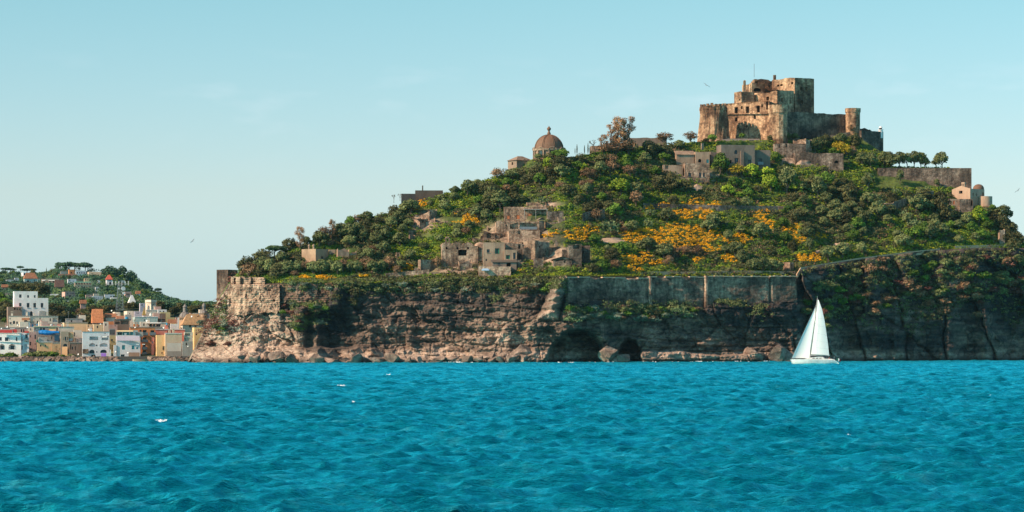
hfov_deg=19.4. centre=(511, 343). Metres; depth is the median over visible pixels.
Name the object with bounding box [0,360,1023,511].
sea
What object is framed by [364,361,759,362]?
shore foam
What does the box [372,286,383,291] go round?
bush
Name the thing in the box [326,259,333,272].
olive tree
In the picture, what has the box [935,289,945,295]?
bush
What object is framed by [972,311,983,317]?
bush
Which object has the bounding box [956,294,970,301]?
bush
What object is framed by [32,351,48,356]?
bush
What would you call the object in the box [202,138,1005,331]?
hillside
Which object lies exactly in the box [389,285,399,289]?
bush
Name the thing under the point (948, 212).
evergreen tree
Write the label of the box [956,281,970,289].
bush
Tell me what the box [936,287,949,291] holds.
bush
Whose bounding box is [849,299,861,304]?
bush
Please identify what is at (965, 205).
annexe
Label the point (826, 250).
olive tree
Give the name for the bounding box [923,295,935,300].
bush
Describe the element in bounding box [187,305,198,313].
evergreen tree
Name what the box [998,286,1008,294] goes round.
bush
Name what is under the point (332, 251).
stone house
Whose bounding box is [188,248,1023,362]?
cliff
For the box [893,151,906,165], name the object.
olive tree
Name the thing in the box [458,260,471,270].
buttress wall
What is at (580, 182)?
broadleaf tree
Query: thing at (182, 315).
church dome
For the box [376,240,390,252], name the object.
olive tree
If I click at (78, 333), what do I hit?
town house
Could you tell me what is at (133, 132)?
sky
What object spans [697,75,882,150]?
castle
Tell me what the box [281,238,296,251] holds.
evergreen tree
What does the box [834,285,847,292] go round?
bush
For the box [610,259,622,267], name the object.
broadleaf tree
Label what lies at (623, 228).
broadleaf tree
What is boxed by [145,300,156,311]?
square tower
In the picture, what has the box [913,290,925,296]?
bush
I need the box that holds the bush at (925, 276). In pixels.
[919,274,929,280]
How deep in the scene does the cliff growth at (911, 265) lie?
1026.76 m
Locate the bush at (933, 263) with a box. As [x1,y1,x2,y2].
[927,260,938,266]
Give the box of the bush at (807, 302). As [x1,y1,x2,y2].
[803,299,812,304]
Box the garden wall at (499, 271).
[478,266,510,277]
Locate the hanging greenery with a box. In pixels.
[378,273,567,293]
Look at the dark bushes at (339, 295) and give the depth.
971.85 m
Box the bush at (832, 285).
[826,282,838,288]
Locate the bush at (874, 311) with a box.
[867,308,880,315]
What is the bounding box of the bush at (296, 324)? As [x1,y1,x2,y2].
[292,322,302,326]
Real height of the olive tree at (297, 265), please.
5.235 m
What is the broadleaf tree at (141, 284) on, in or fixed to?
on the hill
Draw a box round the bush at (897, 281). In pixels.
[891,278,907,286]
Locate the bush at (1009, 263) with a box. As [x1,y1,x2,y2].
[1003,260,1017,266]
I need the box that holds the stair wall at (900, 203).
[884,191,933,207]
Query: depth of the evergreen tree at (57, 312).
1140.48 m
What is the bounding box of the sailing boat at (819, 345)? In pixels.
[790,296,840,363]
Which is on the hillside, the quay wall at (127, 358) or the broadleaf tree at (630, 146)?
the broadleaf tree at (630, 146)
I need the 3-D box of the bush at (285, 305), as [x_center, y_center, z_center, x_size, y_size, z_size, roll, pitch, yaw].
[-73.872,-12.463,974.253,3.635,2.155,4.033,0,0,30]
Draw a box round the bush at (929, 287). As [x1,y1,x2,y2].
[922,285,932,290]
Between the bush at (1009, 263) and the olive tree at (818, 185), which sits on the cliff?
the bush at (1009, 263)
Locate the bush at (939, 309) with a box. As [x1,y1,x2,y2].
[937,305,949,312]
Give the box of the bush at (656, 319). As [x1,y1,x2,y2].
[650,316,661,322]
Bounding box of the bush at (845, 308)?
[837,305,849,311]
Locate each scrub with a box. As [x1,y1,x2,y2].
[0,267,216,308]
[195,272,771,338]
[206,276,774,329]
[236,136,1023,282]
[801,247,1023,336]
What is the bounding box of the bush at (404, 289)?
[401,285,413,292]
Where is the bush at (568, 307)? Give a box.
[564,305,574,309]
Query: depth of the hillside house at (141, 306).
1139.47 m
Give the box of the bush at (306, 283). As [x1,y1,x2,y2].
[301,282,310,285]
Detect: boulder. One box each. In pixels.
[12,357,19,361]
[249,354,260,362]
[263,351,269,359]
[268,351,286,360]
[275,358,284,362]
[285,354,298,362]
[309,354,324,362]
[324,357,338,362]
[339,357,349,361]
[351,353,362,362]
[370,357,386,361]
[384,353,399,361]
[403,357,410,362]
[415,356,422,362]
[433,356,445,361]
[447,356,458,361]
[462,356,472,362]
[473,356,482,361]
[487,357,495,361]
[496,356,503,361]
[506,355,519,361]
[510,344,531,354]
[518,354,525,361]
[597,346,618,361]
[615,354,629,361]
[743,347,762,361]
[768,344,788,360]
[784,351,794,360]
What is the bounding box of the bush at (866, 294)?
[859,292,871,298]
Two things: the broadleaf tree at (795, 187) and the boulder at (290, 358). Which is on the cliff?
the boulder at (290, 358)
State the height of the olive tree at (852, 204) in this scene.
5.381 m
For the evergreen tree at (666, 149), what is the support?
on the hillside
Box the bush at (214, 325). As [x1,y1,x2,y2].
[211,323,218,328]
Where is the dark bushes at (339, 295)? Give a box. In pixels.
[330,279,677,318]
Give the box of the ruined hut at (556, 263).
[551,256,571,267]
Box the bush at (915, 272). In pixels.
[907,269,919,276]
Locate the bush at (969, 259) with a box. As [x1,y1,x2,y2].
[964,257,975,262]
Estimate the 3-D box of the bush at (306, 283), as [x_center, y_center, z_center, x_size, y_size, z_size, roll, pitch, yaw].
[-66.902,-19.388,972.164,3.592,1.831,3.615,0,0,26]
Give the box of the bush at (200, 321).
[196,320,206,324]
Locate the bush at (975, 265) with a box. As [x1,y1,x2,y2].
[965,262,978,270]
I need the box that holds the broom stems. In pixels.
[300,198,821,278]
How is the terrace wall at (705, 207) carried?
on the hillside
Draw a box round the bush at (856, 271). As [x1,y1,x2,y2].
[849,268,862,275]
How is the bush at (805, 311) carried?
on the cliff
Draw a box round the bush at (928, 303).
[921,299,934,307]
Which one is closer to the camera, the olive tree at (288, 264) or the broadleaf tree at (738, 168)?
the olive tree at (288, 264)
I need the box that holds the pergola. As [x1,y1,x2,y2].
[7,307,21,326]
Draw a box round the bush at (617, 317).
[609,314,620,320]
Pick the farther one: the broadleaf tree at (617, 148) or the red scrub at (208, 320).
the broadleaf tree at (617, 148)
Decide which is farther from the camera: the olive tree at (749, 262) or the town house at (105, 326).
the town house at (105, 326)
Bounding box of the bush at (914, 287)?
[907,284,921,291]
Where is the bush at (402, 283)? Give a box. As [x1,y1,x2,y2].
[394,281,407,285]
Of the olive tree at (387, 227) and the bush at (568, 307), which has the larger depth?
the olive tree at (387, 227)
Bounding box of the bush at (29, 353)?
[23,352,34,355]
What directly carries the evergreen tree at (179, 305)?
on the hill
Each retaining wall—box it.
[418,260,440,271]
[877,168,971,188]
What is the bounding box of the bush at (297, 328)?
[292,327,305,330]
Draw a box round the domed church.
[532,126,564,158]
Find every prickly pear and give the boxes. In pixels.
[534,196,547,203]
[563,316,574,321]
[602,221,618,232]
[605,314,615,319]
[641,218,653,226]
[644,208,655,215]
[670,307,681,312]
[678,309,689,314]
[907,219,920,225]
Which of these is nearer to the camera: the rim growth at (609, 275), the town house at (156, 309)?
the rim growth at (609, 275)
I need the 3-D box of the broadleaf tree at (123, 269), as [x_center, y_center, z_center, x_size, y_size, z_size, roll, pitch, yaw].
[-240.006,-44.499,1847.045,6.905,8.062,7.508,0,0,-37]
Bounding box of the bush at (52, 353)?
[45,351,59,356]
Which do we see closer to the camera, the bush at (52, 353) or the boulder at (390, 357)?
the boulder at (390, 357)
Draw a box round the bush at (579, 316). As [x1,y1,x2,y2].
[572,313,585,319]
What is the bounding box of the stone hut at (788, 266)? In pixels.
[783,262,793,270]
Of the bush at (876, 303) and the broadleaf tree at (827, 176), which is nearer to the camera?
the bush at (876, 303)
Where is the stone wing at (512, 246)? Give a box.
[504,242,521,259]
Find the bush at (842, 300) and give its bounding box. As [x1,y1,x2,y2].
[837,297,847,304]
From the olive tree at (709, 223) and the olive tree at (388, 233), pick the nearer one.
the olive tree at (388, 233)
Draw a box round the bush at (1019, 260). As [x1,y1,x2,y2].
[1014,256,1023,264]
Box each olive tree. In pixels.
[252,256,265,267]
[262,258,276,271]
[275,251,289,261]
[281,260,296,274]
[291,260,304,270]
[303,236,310,242]
[306,261,318,274]
[312,230,330,246]
[314,259,329,273]
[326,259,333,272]
[330,260,343,273]
[331,223,346,236]
[336,222,358,235]
[341,234,356,245]
[345,260,354,271]
[350,260,363,273]
[352,222,363,233]
[355,228,370,242]
[357,211,374,220]
[360,247,374,256]
[367,260,380,273]
[369,230,385,243]
[370,223,380,229]
[374,250,383,255]
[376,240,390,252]
[377,260,387,272]
[380,225,392,230]
[381,228,391,237]
[385,215,398,226]
[390,210,404,225]
[390,232,409,245]
[393,260,407,271]
[396,223,408,231]
[399,199,421,216]
[402,218,413,225]
[404,249,416,257]
[418,242,429,248]
[434,234,442,240]
[437,194,444,199]
[438,198,450,207]
[448,186,459,191]
[448,192,459,200]
[452,228,462,236]
[453,222,462,229]
[460,179,477,195]
[465,219,475,227]
[468,206,483,221]
[480,208,492,219]
[484,185,502,194]
[491,190,510,211]
[504,168,518,179]
[516,194,527,203]
[534,153,542,158]
[554,164,570,176]
[579,182,593,194]
[591,160,608,175]
[623,220,640,232]
[625,182,643,193]
[635,236,657,253]
[638,152,651,162]
[653,242,672,258]
[657,207,676,223]
[674,140,683,149]
[698,218,717,232]
[705,212,720,223]
[721,245,728,252]
[723,229,733,241]
[727,241,743,255]
[730,198,739,205]
[734,249,750,263]
[735,225,745,232]
[740,196,752,205]
[744,260,754,270]
[747,258,762,270]
[750,222,771,238]
[755,257,770,273]
[766,258,778,269]
[775,260,783,270]
[777,164,792,172]
[778,166,798,192]
[791,133,799,138]
[798,181,809,190]
[798,195,810,202]
[798,226,815,239]
[805,238,813,248]
[808,176,827,198]
[810,138,821,152]
[813,224,821,230]
[815,204,829,214]
[816,135,829,148]
[818,216,830,226]
[819,191,831,204]
[819,245,833,262]
[826,185,837,195]
[827,198,842,208]
[827,209,841,223]
[831,242,849,257]
[833,133,846,141]
[838,202,850,212]
[839,177,849,183]
[841,223,853,231]
[846,200,857,211]
[853,206,862,213]
[855,151,868,163]
[855,241,866,256]
[856,210,870,221]
[858,226,867,235]
[859,192,873,206]
[861,172,873,185]
[863,152,878,167]
[869,201,886,216]
[871,244,878,252]
[878,151,891,165]
[883,214,892,223]
[884,154,898,167]
[887,204,897,215]
[892,229,903,235]
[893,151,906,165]
[893,233,914,249]
[896,169,903,180]
[901,153,911,167]
[901,213,910,222]
[908,195,928,213]
[910,150,919,166]
[915,152,927,166]
[919,158,930,164]
[921,224,940,241]
[923,201,933,212]
[928,217,940,226]
[929,213,938,218]
[931,157,940,166]
[933,151,948,166]
[934,179,939,185]
[938,222,948,232]
[954,219,964,229]
[954,234,964,243]
[960,213,974,224]
[969,232,979,239]
[983,206,992,214]
[994,204,1012,217]
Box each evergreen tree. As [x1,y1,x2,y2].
[0,306,6,315]
[0,310,6,320]
[10,283,18,290]
[17,283,24,290]
[21,281,30,290]
[25,281,38,290]
[34,282,50,296]
[39,286,50,296]
[48,302,56,307]
[48,307,56,315]
[52,309,62,315]
[58,305,66,311]
[63,308,73,313]
[84,315,90,323]
[86,306,92,312]
[101,305,109,313]
[104,304,113,311]
[112,304,118,311]
[124,303,130,309]
[129,301,138,308]
[167,307,176,314]
[175,302,183,310]
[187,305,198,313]
[236,255,253,270]
[251,249,273,259]
[252,265,264,276]
[261,256,276,262]
[268,263,285,279]
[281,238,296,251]
[359,219,373,228]
[372,217,382,223]
[388,204,398,212]
[470,182,485,193]
[478,180,496,193]
[481,198,495,211]
[482,189,496,205]
[507,191,520,202]
[508,183,519,193]
[519,174,531,183]
[527,165,543,179]
[542,153,553,158]
[544,166,557,177]
[546,178,555,184]
[549,154,567,167]
[557,182,577,197]
[573,155,583,161]
[573,194,583,201]
[582,202,593,211]
[587,263,598,272]
[593,154,610,163]
[594,201,602,207]
[601,200,611,212]
[603,247,620,260]
[610,230,618,235]
[614,199,626,214]
[642,140,659,156]
[651,175,670,191]
[658,145,671,153]
[659,173,680,193]
[667,194,679,205]
[679,179,693,192]
[753,185,763,191]
[787,241,797,250]
[789,192,798,200]
[789,208,805,223]
[801,221,816,227]
[823,133,833,145]
[834,179,845,187]
[834,185,856,201]
[836,211,855,223]
[841,195,856,202]
[846,182,858,194]
[848,133,862,146]
[857,201,866,208]
[879,203,891,214]
[886,191,894,197]
[887,197,897,202]
[919,189,934,199]
[927,199,937,210]
[934,190,947,198]
[934,194,951,213]
[935,204,955,220]
[988,210,1000,219]
[995,213,1010,229]
[1003,229,1014,241]
[1005,222,1017,233]
[1006,237,1021,248]
[1013,232,1023,242]
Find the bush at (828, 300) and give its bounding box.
[822,298,836,304]
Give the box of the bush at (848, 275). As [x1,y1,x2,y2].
[841,272,854,280]
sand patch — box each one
[601,237,624,243]
[694,184,702,190]
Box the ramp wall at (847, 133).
[830,132,849,137]
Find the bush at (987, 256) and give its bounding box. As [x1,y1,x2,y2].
[981,254,991,259]
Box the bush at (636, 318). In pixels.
[633,316,644,321]
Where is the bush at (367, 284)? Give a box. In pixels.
[363,282,372,286]
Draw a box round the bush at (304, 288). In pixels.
[299,285,311,290]
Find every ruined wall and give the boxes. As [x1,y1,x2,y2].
[409,230,414,240]
[482,231,503,241]
[522,247,530,260]
[526,202,538,206]
[544,222,560,228]
[557,217,564,221]
[562,249,566,256]
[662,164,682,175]
[773,143,805,157]
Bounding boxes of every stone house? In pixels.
[302,244,327,262]
[329,250,335,255]
[414,218,427,228]
[483,242,503,265]
[504,207,547,221]
[504,250,516,263]
[507,156,530,168]
[674,151,694,164]
[683,163,709,184]
[694,152,709,163]
[716,145,754,175]
[755,150,769,168]
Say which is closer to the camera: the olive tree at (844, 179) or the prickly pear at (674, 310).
the prickly pear at (674, 310)
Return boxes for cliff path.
[796,248,939,277]
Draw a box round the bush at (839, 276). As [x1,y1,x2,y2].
[835,274,845,279]
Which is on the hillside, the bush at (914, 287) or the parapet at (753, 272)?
the parapet at (753, 272)
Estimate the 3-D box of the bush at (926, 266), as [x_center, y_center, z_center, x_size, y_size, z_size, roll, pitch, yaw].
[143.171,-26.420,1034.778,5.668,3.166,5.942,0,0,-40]
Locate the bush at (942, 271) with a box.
[935,268,949,274]
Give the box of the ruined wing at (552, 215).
[547,211,563,221]
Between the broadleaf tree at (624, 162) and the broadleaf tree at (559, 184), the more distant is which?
the broadleaf tree at (624, 162)
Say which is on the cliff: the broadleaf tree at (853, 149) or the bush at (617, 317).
the bush at (617, 317)
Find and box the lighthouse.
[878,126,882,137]
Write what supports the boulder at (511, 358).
on the cliff
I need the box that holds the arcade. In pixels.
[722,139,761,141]
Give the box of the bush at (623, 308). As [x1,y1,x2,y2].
[620,306,630,311]
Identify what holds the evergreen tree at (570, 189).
on the hillside
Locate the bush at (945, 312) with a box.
[938,309,950,314]
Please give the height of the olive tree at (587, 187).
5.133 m
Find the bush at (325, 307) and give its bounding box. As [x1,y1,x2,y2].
[321,305,329,310]
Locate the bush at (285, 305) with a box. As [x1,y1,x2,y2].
[281,303,289,308]
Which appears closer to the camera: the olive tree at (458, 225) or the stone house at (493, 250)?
the stone house at (493, 250)
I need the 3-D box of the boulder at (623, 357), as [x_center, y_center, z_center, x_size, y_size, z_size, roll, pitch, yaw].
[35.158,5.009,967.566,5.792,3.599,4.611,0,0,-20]
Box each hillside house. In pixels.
[1,284,7,288]
[23,273,37,282]
[42,279,58,283]
[54,280,63,289]
[62,292,74,297]
[67,279,75,282]
[74,282,91,287]
[75,271,85,275]
[79,300,86,308]
[88,272,100,275]
[92,296,102,300]
[104,295,114,297]
[105,275,112,284]
[124,292,130,297]
[128,295,135,302]
[139,303,144,310]
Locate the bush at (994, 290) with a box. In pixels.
[989,286,1000,293]
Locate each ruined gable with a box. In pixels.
[337,248,348,258]
[420,209,436,219]
[537,217,544,233]
[793,139,811,151]
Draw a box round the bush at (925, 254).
[922,252,932,258]
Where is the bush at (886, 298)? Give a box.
[881,295,891,301]
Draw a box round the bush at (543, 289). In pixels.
[539,286,549,291]
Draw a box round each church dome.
[178,304,188,328]
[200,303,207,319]
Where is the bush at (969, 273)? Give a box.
[961,270,975,277]
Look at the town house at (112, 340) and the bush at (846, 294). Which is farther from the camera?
the town house at (112, 340)
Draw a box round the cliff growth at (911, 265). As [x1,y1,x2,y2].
[802,248,1023,341]
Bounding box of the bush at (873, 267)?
[861,263,877,272]
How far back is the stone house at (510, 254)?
979.31 m
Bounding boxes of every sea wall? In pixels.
[564,277,648,307]
[645,276,704,307]
[704,276,769,307]
[769,275,797,303]
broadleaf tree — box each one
[100,265,117,276]
[110,267,120,276]
[118,265,127,274]
[124,270,136,281]
[132,278,140,284]
[138,280,145,288]
[163,302,172,309]
[239,262,256,275]
[290,271,299,275]
[299,260,308,272]
[315,226,331,233]
[340,259,347,271]
[344,216,354,223]
[353,214,363,222]
[359,256,372,271]
[384,256,395,269]
[393,264,401,272]
[434,256,441,266]
[461,226,470,233]
[472,194,484,203]
[490,168,503,177]
[492,178,499,184]
[501,177,513,184]
[502,184,509,192]
[532,172,546,183]
[543,157,552,167]
[553,181,565,187]
[555,149,568,156]
[568,171,578,179]
[572,161,582,167]
[578,180,585,185]
[579,167,597,180]
[580,163,587,169]
[588,234,600,241]
[590,208,603,219]
[594,259,610,271]
[595,192,606,199]
[596,143,612,153]
[604,153,617,162]
[605,160,616,177]
[605,202,624,219]
[608,178,630,195]
[609,141,627,154]
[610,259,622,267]
[614,241,628,254]
[619,139,629,150]
[619,193,629,200]
[620,158,633,168]
[620,226,629,233]
[622,140,637,154]
[622,154,632,158]
[622,164,636,175]
[629,190,643,207]
[636,150,645,156]
[649,166,661,175]
[655,132,673,143]
[659,152,670,159]
[663,255,674,263]
[666,247,681,256]
[678,245,693,254]
[683,131,697,144]
[691,246,702,257]
[708,134,716,140]
[711,152,729,173]
[721,184,734,193]
[727,175,742,186]
[728,163,744,176]
[735,191,742,198]
[739,183,748,188]
[742,163,759,178]
[742,187,753,196]
[758,166,775,177]
[761,174,778,190]
[770,152,783,164]
[776,217,788,225]
[776,246,789,255]
[778,231,792,245]
[781,205,793,216]
[788,179,803,191]
[792,201,802,205]
[813,171,834,182]
[829,147,839,152]
[831,141,845,150]
[841,144,851,156]
[845,228,859,240]
[848,217,865,229]
[850,146,856,155]
[904,226,923,240]
[915,221,930,238]
[945,220,955,227]
[966,221,977,231]
[971,205,988,227]
[975,229,991,239]
[981,219,993,227]
[988,204,996,209]
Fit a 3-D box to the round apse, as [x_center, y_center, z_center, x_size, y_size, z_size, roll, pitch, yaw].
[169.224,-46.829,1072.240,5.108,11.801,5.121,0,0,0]
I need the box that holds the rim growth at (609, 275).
[280,271,790,283]
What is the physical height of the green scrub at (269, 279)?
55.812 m
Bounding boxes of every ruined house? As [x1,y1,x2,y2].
[440,237,482,269]
[495,221,538,236]
[546,246,560,256]
[567,244,581,266]
[582,246,589,262]
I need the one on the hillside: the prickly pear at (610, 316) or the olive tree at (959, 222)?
the olive tree at (959, 222)
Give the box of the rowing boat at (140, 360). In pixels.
[132,359,146,361]
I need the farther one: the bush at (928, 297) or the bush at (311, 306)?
the bush at (928, 297)
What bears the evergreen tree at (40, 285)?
on the hill
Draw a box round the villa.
[13,291,47,315]
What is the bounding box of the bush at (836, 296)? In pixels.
[832,293,843,300]
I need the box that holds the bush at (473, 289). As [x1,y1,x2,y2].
[463,286,474,292]
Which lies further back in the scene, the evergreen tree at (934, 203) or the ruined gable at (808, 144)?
the ruined gable at (808, 144)
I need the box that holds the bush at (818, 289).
[812,286,821,291]
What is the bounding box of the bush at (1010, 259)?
[1002,256,1014,262]
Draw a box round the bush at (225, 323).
[219,321,228,326]
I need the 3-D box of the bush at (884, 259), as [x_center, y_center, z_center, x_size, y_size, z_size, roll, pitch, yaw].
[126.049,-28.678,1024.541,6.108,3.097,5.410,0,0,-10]
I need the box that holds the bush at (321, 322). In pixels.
[315,320,326,324]
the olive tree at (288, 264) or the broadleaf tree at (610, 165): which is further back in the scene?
the broadleaf tree at (610, 165)
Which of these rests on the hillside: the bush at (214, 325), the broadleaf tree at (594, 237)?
the broadleaf tree at (594, 237)
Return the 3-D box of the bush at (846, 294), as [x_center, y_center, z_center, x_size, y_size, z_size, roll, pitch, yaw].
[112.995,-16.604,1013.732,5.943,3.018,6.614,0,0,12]
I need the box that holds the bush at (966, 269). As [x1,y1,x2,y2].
[961,267,973,273]
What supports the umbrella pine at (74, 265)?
on the hill
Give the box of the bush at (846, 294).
[840,291,854,296]
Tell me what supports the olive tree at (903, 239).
on the hillside
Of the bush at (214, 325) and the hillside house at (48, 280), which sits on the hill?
the hillside house at (48, 280)
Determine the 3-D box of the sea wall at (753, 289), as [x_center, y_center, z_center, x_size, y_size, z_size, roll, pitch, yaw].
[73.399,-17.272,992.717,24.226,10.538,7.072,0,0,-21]
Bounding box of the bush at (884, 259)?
[876,256,889,263]
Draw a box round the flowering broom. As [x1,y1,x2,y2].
[298,195,828,278]
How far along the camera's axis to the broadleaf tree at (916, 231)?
1039.13 m
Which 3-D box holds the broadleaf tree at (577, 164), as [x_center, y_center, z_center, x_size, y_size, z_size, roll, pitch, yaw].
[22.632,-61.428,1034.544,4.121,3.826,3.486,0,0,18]
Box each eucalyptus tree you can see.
[294,226,304,249]
[328,219,336,237]
[597,134,608,151]
[606,124,618,150]
[611,116,625,152]
[621,116,636,154]
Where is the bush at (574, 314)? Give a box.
[564,311,577,317]
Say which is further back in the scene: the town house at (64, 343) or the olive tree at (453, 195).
the town house at (64, 343)
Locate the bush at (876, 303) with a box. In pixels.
[870,300,882,306]
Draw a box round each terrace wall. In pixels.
[385,269,428,277]
[508,230,539,241]
[582,209,604,222]
[643,203,783,211]
[794,152,842,171]
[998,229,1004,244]
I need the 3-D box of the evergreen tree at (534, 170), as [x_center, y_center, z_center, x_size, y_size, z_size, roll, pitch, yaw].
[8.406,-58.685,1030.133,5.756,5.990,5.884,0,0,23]
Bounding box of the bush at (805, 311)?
[800,307,811,315]
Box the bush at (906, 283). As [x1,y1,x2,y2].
[897,279,913,286]
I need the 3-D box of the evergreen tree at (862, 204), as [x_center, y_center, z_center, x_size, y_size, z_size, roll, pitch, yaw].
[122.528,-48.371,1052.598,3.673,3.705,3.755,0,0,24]
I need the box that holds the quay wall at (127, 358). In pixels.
[0,356,187,360]
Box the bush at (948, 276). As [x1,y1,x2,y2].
[941,274,950,279]
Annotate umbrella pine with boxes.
[61,262,75,269]
[69,263,80,270]
[78,262,91,270]
[265,245,286,258]
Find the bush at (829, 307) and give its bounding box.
[823,304,834,310]
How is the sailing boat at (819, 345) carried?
on the sea
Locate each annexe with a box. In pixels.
[949,199,957,210]
[958,199,972,211]
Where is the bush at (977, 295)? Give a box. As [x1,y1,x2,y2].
[971,292,983,299]
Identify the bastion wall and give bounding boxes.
[228,284,280,316]
[280,284,329,302]
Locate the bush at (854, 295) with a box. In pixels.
[848,293,864,300]
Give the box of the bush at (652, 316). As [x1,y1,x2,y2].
[648,314,656,320]
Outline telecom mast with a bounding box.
[112,281,128,307]
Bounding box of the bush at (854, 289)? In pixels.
[848,286,859,291]
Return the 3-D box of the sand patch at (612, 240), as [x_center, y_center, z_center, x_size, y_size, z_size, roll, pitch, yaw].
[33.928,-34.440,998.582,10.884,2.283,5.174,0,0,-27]
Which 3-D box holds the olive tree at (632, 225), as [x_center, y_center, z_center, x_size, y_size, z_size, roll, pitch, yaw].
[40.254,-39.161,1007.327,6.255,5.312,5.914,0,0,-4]
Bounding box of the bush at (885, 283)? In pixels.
[879,280,892,287]
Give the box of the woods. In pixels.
[0,267,215,308]
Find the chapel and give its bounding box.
[952,182,983,206]
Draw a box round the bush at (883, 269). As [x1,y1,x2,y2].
[878,266,889,272]
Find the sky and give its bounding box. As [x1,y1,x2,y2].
[0,0,1023,301]
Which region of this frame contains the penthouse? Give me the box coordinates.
[116,330,137,334]
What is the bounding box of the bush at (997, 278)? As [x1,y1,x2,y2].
[990,275,1003,283]
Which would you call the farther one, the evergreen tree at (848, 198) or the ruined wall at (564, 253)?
the evergreen tree at (848, 198)
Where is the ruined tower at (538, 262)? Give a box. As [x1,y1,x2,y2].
[534,258,542,268]
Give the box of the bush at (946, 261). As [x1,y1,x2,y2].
[938,257,952,266]
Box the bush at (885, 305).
[882,303,891,307]
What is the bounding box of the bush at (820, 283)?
[812,280,826,287]
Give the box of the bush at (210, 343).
[205,341,215,346]
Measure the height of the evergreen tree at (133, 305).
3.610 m
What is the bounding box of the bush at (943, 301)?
[937,298,950,304]
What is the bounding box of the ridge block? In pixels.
[401,194,414,203]
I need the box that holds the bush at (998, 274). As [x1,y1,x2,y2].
[992,271,1007,277]
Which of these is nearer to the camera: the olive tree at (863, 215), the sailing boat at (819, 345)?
the sailing boat at (819, 345)
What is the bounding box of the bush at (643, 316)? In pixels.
[637,314,647,319]
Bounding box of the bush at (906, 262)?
[902,260,911,265]
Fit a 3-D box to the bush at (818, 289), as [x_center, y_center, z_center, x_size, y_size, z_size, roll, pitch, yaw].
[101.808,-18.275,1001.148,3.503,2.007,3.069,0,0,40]
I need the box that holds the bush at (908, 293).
[902,291,914,296]
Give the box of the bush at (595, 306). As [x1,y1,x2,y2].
[588,304,598,310]
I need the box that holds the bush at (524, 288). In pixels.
[519,286,529,292]
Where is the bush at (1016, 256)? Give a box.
[1013,254,1022,259]
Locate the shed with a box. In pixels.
[491,260,516,271]
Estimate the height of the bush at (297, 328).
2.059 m
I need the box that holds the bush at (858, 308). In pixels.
[854,306,863,310]
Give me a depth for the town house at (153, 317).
1095.16 m
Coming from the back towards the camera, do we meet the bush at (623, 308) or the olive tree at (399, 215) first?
the olive tree at (399, 215)
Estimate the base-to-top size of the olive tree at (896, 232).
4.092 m
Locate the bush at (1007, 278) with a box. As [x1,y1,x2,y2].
[1000,276,1013,284]
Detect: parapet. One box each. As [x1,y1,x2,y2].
[231,276,265,284]
[641,271,795,275]
[955,245,1011,248]
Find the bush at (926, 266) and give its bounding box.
[920,263,933,271]
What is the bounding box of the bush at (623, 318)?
[618,315,626,321]
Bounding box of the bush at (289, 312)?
[286,310,293,315]
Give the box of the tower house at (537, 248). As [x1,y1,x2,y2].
[510,240,548,261]
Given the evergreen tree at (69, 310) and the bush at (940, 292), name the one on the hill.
the evergreen tree at (69, 310)
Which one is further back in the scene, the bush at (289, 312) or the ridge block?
the ridge block
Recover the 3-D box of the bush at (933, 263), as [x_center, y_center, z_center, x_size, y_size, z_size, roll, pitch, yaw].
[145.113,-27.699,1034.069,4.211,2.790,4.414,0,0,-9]
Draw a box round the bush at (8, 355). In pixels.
[4,352,15,356]
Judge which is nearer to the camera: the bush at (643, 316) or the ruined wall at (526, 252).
the bush at (643, 316)
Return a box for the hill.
[0,270,212,356]
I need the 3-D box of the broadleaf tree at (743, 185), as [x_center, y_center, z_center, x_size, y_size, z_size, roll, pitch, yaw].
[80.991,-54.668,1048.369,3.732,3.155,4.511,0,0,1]
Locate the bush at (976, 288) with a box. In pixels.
[969,286,982,291]
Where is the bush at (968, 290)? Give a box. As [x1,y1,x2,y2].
[962,288,972,294]
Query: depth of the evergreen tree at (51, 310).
1143.51 m
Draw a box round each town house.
[0,322,29,332]
[0,328,20,356]
[9,312,29,326]
[21,331,28,355]
[29,332,35,351]
[30,311,57,322]
[30,319,60,325]
[33,321,58,350]
[37,337,51,352]
[52,342,59,355]
[58,322,73,351]
[60,332,68,355]
[62,322,87,330]
[65,311,85,321]
[69,332,73,341]
[69,335,81,355]
[73,330,81,337]
[82,327,109,355]
[87,324,92,330]
[91,309,103,323]
[93,324,102,330]
[103,322,108,330]
[105,313,116,321]
[109,325,116,334]
[109,329,114,334]
[109,335,115,352]
[114,312,130,329]
[116,332,142,355]
[124,311,132,326]
[129,321,155,353]
[133,312,159,326]
[134,311,142,316]
[140,322,148,326]
[146,306,160,315]
[146,318,165,328]
[151,337,153,354]
[155,322,184,351]
[156,335,164,355]
[158,313,165,321]
[164,329,181,355]
[166,317,174,328]
[168,319,175,328]
[170,324,176,328]
[180,314,202,331]
[182,341,192,355]
[184,332,192,340]
[192,327,203,349]
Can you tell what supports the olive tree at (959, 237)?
on the hillside
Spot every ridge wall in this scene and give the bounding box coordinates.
[415,190,442,202]
[589,146,627,153]
[628,137,666,147]
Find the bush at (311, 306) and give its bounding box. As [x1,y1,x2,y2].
[308,303,317,308]
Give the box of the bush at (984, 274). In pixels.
[976,270,992,279]
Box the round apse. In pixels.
[979,196,991,206]
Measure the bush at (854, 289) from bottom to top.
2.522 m
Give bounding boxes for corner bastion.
[217,270,237,297]
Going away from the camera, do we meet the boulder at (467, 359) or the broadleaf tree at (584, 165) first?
the boulder at (467, 359)

